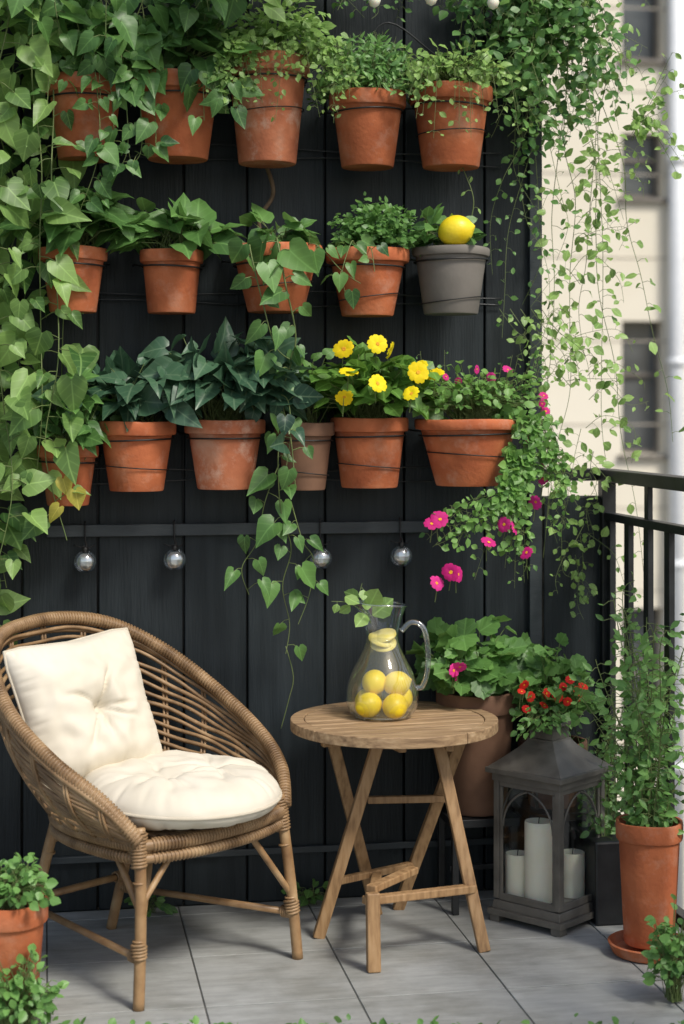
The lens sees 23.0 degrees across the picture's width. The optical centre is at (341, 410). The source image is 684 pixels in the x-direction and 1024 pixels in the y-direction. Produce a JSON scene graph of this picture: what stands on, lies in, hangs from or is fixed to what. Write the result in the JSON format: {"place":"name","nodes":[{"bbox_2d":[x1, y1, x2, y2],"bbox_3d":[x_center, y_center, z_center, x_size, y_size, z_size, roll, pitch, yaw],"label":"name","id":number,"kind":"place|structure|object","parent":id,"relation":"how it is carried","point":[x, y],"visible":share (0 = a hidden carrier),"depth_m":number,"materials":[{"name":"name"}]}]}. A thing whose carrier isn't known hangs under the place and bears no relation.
{"place":"outdoors","nodes":[
{"label":"outdoors","id":0,"kind":"place"},
{"bbox_2d":[46,887,683,1023],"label":"slab","id":1,"kind":"structure","parent":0,"point":[98,909],"depth_m":4.22,"materials":[{"name":"concrete"}]},
{"bbox_2d":[21,0,324,906],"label":"backing","id":2,"kind":"object","parent":1,"relation":"on","point":[97,542],"depth_m":4.57,"materials":[{"name":"black wood"}]},
{"bbox_2d":[0,0,527,911],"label":"boards","id":3,"kind":"object","parent":1,"relation":"on","point":[140,584],"visible":0.36,"depth_m":4.60,"materials":[{"name":"grey paint"}]},
{"bbox_2d":[0,0,99,644],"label":"climbing heartleaf vine","id":4,"kind":"object","parent":3,"relation":"attached to","point":[20,410],"visible":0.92,"depth_m":4.22,"materials":[{"name":"green plant"}]},
{"bbox_2d":[9,364,122,522],"bbox_3d":[-0.693,0.081,4.331,0.348,0.406,0.322,0,0,-10],"label":"potted ivy","id":5,"kind":"object","parent":3,"relation":"hanging from","point":[91,435],"visible":0.51,"depth_m":4.28,"materials":[{"name":"green plant"}]},
{"bbox_2d":[0,175,149,313],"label":"potted heartleaf philodendron","id":6,"kind":"object","parent":3,"relation":"attached to","point":[60,239],"visible":0.73,"depth_m":4.29,"materials":[{"name":"plant"}]},
{"bbox_2d":[15,0,154,163],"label":"potted heartleaf vine","id":7,"kind":"object","parent":3,"relation":"attached to","point":[85,122],"visible":0.48,"depth_m":4.28,"materials":[{"name":"ceramic"}]},
{"bbox_2d":[31,346,202,491],"bbox_3d":[-0.589,0.019,4.378,0.438,0.378,0.326,0,0,-10],"label":"potted dark leaf begonia","id":8,"kind":"object","parent":3,"relation":"hanging from","point":[136,454],"visible":0.93,"depth_m":4.31,"materials":[{"name":"orange ceramic"}]},
{"bbox_2d":[5,0,285,212],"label":"overhanging creeper","id":9,"kind":"object","parent":3,"relation":"attached to","point":[128,23],"visible":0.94,"depth_m":4.22,"materials":[{"name":"green plant"}]},
{"bbox_2d":[93,192,247,314],"bbox_3d":[-0.445,-0.414,4.375,0.420,0.315,0.321,0,0,-10],"label":"potted heartleaf philodendron","id":10,"kind":"object","parent":3,"relation":"attached to","point":[189,229],"visible":0.98,"depth_m":4.34,"materials":[{"name":"ceramic"}]},
{"bbox_2d":[98,3,262,163],"bbox_3d":[-0.432,-0.872,4.407,0.420,0.428,0.371,0,0,-10],"label":"potted heartleaf vine","id":11,"kind":"object","parent":3,"relation":"attached to","point":[186,121],"visible":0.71,"depth_m":4.30,"materials":[{"name":"ceramic"}]},
{"bbox_2d":[136,316,323,489],"bbox_3d":[-0.293,-0.023,4.403,0.514,0.455,0.427,0,0,-10],"label":"potted dark leaf begonia","id":12,"kind":"object","parent":3,"relation":"hanging from","point":[226,388],"visible":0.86,"depth_m":4.34,"materials":[{"name":"green plant"}]},
{"bbox_2d":[0,22,502,484],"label":"wall support wires","id":13,"kind":"object","parent":3,"relation":"attached to","point":[417,40],"depth_m":4.59,"materials":[{"name":"metal"}]},
{"bbox_2d":[0,36,541,866],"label":"battens","id":14,"kind":"object","parent":3,"relation":"attached to","point":[534,576],"visible":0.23,"depth_m":4.63,"materials":[{"name":"black wood"}]},
{"bbox_2d":[74,521,96,572],"bbox_3d":[-0.681,0.361,4.449,0.061,0.136,0.061,0,0,-10],"label":"hanging glass ball","id":15,"kind":"object","parent":14,"relation":"hanging from","point":[85,560],"visible":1,"depth_m":4.44,"materials":[{"name":"silver metal"}]},
{"bbox_2d":[163,520,185,570],"bbox_3d":[-0.448,0.360,4.490,0.061,0.135,0.061,0,0,-10],"label":"hanging glass ball","id":16,"kind":"object","parent":14,"relation":"hanging from","point":[174,558],"visible":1,"depth_m":4.48,"materials":[{"name":"silver metal"}]},
{"bbox_2d":[310,518,331,568],"bbox_3d":[-0.057,0.362,4.559,0.061,0.138,0.061,0,0,-10],"label":"hanging glass ball","id":17,"kind":"object","parent":14,"relation":"hanging from","point":[321,558],"visible":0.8,"depth_m":4.55,"materials":[{"name":"silver metal"}]},
{"bbox_2d":[390,517,412,566],"bbox_3d":[0.163,0.360,4.598,0.061,0.135,0.061,0,0,-10],"label":"hanging glass ball","id":18,"kind":"object","parent":14,"relation":"hanging from","point":[401,554],"visible":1,"depth_m":4.59,"materials":[{"name":"silver metal"}]},
{"bbox_2d":[224,348,337,727],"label":"potted trailing pothos","id":19,"kind":"object","parent":3,"relation":"hanging from","point":[312,474],"visible":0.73,"depth_m":4.39,"materials":[{"name":"green plant"}]},
{"bbox_2d":[202,0,364,167],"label":"potted trailing thyme","id":20,"kind":"object","parent":3,"relation":"attached to","point":[277,73],"visible":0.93,"depth_m":4.35,"materials":[{"name":"ceramic"}]},
{"bbox_2d":[221,168,360,489],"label":"potted trailing pothos","id":21,"kind":"object","parent":3,"relation":"hanging from","point":[274,275],"visible":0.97,"depth_m":4.31,"materials":[{"name":"plant"}]},
{"bbox_2d":[306,29,424,170],"bbox_3d":[0.069,-0.834,4.493,0.341,0.367,0.267,0,0,-10],"label":"potted herb bush","id":22,"kind":"object","parent":3,"relation":"attached to","point":[367,122],"visible":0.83,"depth_m":4.42,"materials":[{"name":"orange ceramic"}]},
{"bbox_2d":[321,191,420,316],"bbox_3d":[0.064,-0.420,4.467,0.290,0.333,0.316,0,0,-10],"label":"potted dwarf herb","id":23,"kind":"object","parent":3,"relation":"attached to","point":[370,262],"visible":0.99,"depth_m":4.42,"materials":[{"name":"ceramic"}]},
{"bbox_2d":[304,334,448,487],"bbox_3d":[0.085,0.002,4.486,0.445,0.404,0.389,0,0,-10],"label":"potted yellow primrose","id":24,"kind":"object","parent":3,"relation":"hanging from","point":[369,392],"visible":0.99,"depth_m":4.41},
{"bbox_2d":[368,0,498,9],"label":"string lights","id":25,"kind":"object","parent":3,"relation":"attached to","point":[492,4],"visible":1,"depth_m":4.43,"materials":[{"name":"white glass"}]},
{"bbox_2d":[283,0,592,24],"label":"top trailing herb","id":26,"kind":"object","parent":3,"relation":"attached to","point":[407,10],"visible":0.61,"depth_m":4.52,"materials":[{"name":"green plant"}]},
{"bbox_2d":[406,167,489,315],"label":"potted lemon plant","id":27,"kind":"object","parent":3,"relation":"attached to","point":[450,264],"visible":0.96,"depth_m":4.45,"materials":[{"name":"green plant"}]},
{"bbox_2d":[388,38,526,171],"bbox_3d":[0.275,-0.829,4.501,0.388,0.346,0.323,0,0,-10],"label":"potted wiry creeper","id":28,"kind":"object","parent":3,"relation":"attached to","point":[452,110],"visible":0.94,"depth_m":4.45,"materials":[{"name":"ceramic"}]},
{"bbox_2d":[404,348,577,600],"bbox_3d":[0.379,0.162,4.503,0.461,0.667,0.356,0,0,-10],"label":"potted petunia","id":29,"kind":"object","parent":3,"relation":"attached to","point":[468,443],"visible":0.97,"depth_m":4.41,"materials":[{"name":"green plant"}]},
{"bbox_2d":[432,0,683,617],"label":"leaf jasmine vine","id":30,"kind":"object","parent":3,"relation":"attached to","point":[549,25],"visible":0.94,"depth_m":4.60,"materials":[{"name":"green plant"}]},
{"bbox_2d":[29,890,683,1023],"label":"tiles","id":31,"kind":"object","parent":1,"relation":"on","point":[249,969],"visible":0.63,"depth_m":4.01,"materials":[{"name":"grey tile"}]},
{"bbox_2d":[0,852,60,994],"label":"potted creeping jenny","id":32,"kind":"object","parent":31,"relation":"on","point":[24,902],"visible":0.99,"depth_m":3.69,"materials":[{"name":"plant"}]},
{"bbox_2d":[0,943,68,1023],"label":"leafy plant","id":33,"kind":"object","parent":31,"relation":"on","point":[18,1005],"visible":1,"depth_m":3.60,"materials":[{"name":"green plant"}]},
{"bbox_2d":[124,895,177,916],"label":"leafy plant","id":34,"kind":"object","parent":31,"relation":"on","point":[167,908],"visible":0.54,"depth_m":4.45,"materials":[{"name":"green plant"}]},
{"bbox_2d":[0,611,302,1011],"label":"rattan armchair","id":35,"kind":"object","parent":31,"relation":"on","point":[85,816],"visible":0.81,"depth_m":4.05,"materials":[{"name":"brown wicker"}]},
{"bbox_2d":[83,750,281,830],"bbox_3d":[-0.387,0.904,4.023,0.488,0.126,0.488,0,0,-10],"label":"round seat cushion","id":36,"kind":"object","parent":35,"relation":"on","point":[174,789],"visible":0.82,"depth_m":3.88,"materials":[{"name":"beige fabric"}]},
{"bbox_2d":[2,627,162,788],"bbox_3d":[-0.621,0.728,4.099,0.374,0.357,0.205,0,0,-43],"label":"square back cushion","id":37,"kind":"object","parent":36,"relation":"on","point":[83,705],"visible":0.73,"depth_m":4.05,"materials":[{"name":"beige fabric"}]},
{"bbox_2d":[281,878,327,906],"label":"leafy plant","id":38,"kind":"object","parent":31,"relation":"on","point":[303,899],"visible":0.72,"depth_m":4.53,"materials":[{"name":"green plant"}]},
{"bbox_2d":[46,1012,683,1023],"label":"creeping groundcover","id":39,"kind":"object","parent":31,"relation":"on","point":[195,1020],"visible":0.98,"depth_m":3.63,"materials":[{"name":"green plant"}]},
{"bbox_2d":[290,700,497,972],"bbox_3d":[0.138,1.068,4.299,0.534,0.556,0.574,0,0,-10],"label":"round wooden table","id":40,"kind":"object","parent":31,"relation":"on","point":[441,730],"visible":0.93,"depth_m":4.23,"materials":[{"name":"brown wood"}]},
{"bbox_2d":[331,584,430,720],"bbox_3d":[0.109,0.617,4.334,0.208,0.346,0.201,0,0,32],"label":"glass lemonade pitcher","id":41,"kind":"object","parent":40,"relation":"on","point":[397,701],"visible":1,"depth_m":4.31,"materials":[{"name":"glass"}]},
{"bbox_2d":[438,804,519,914],"bbox_3d":[0.366,1.213,4.558,0.190,0.254,0.190,0,0,-10],"label":"black plant stand","id":42,"kind":"object","parent":31,"relation":"on","point":[512,820],"visible":0.48,"depth_m":4.48,"materials":[{"name":"metal"}]},
{"bbox_2d":[406,615,537,816],"bbox_3d":[0.369,0.816,4.549,0.384,0.533,0.302,0,0,-10],"label":"potted pink geranium","id":43,"kind":"object","parent":42,"relation":"on","point":[465,671],"visible":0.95,"depth_m":4.47,"materials":[{"name":"plant"}]},
{"bbox_2d":[485,706,612,936],"bbox_3d":[0.547,1.059,4.426,0.242,0.562,0.242,0,0,42],"label":"metal candle lantern","id":44,"kind":"object","parent":31,"relation":"on","point":[544,878],"visible":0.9,"depth_m":4.37,"materials":[{"name":"grey metal"}]},
{"bbox_2d":[512,799,593,849],"bbox_3d":[0.577,1.210,4.600,0.180,0.259,0.180,0,0,-10],"label":"black plant stand","id":45,"kind":"object","parent":31,"relation":"on","point":[524,808],"visible":0.15,"depth_m":4.55,"materials":[{"name":"metal"}]},
{"bbox_2d":[491,632,607,809],"bbox_3d":[0.569,0.839,4.511,0.329,0.478,0.365,0,0,-10],"label":"potted red geranium","id":46,"kind":"object","parent":45,"relation":"on","point":[535,691],"visible":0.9,"depth_m":4.46,"materials":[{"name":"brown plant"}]},
{"bbox_2d":[542,495,599,806],"bbox_3d":[0.645,0.790,4.734,0.170,1.100,0.050,0,0,-10],"label":"end post","id":47,"kind":"object","parent":31,"relation":"on","point":[581,633],"visible":0.3,"depth_m":4.71,"materials":[{"name":"grey paint"}]},
{"bbox_2d":[564,697,634,925],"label":"trough planter shrubs","id":48,"kind":"object","parent":31,"relation":"on","point":[602,873],"visible":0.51,"depth_m":4.41,"materials":[{"name":"green plant"}]},
{"bbox_2d":[543,468,683,930],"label":"black balcony railing","id":49,"kind":"object","parent":31,"relation":"on","point":[610,517],"visible":0.44,"depth_m":4.53,"materials":[{"name":"metal"}]},
{"bbox_2d":[568,571,683,963],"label":"potted bamboo shrub","id":50,"kind":"object","parent":31,"relation":"on","point":[649,833],"visible":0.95,"depth_m":4.10,"materials":[{"name":"green plant"}]},
{"bbox_2d":[640,894,683,1002],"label":"leafy plant","id":51,"kind":"object","parent":31,"relation":"on","point":[669,966],"visible":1,"depth_m":3.79,"materials":[{"name":"green plant"}]},
{"bbox_2d":[542,0,667,813],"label":"facade","id":52,"kind":"structure","parent":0,"point":[649,229],"depth_m":24.93,"materials":[{"name":"beige stone"}]},
{"bbox_2d":[542,6,667,674],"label":"stone joints","id":53,"kind":"object","parent":52,"relation":"attached to","point":[619,257],"visible":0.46,"depth_m":24.95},
{"bbox_2d":[617,0,667,748],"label":"window frames","id":54,"kind":"structure","parent":52,"relation":"attached to","point":[655,198],"depth_m":25.24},
{"bbox_2d":[622,0,653,724],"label":"window panes","id":55,"kind":"object","parent":54,"relation":"in","point":[641,356],"visible":0.09,"depth_m":25.25,"materials":[{"name":"grey glass"}]},
{"bbox_2d":[667,0,683,908],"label":"drainpipe","id":56,"kind":"object","parent":52,"relation":"attached to","point":[675,362],"visible":0.56,"depth_m":24.83,"materials":[{"name":"white metal"}]}
]}

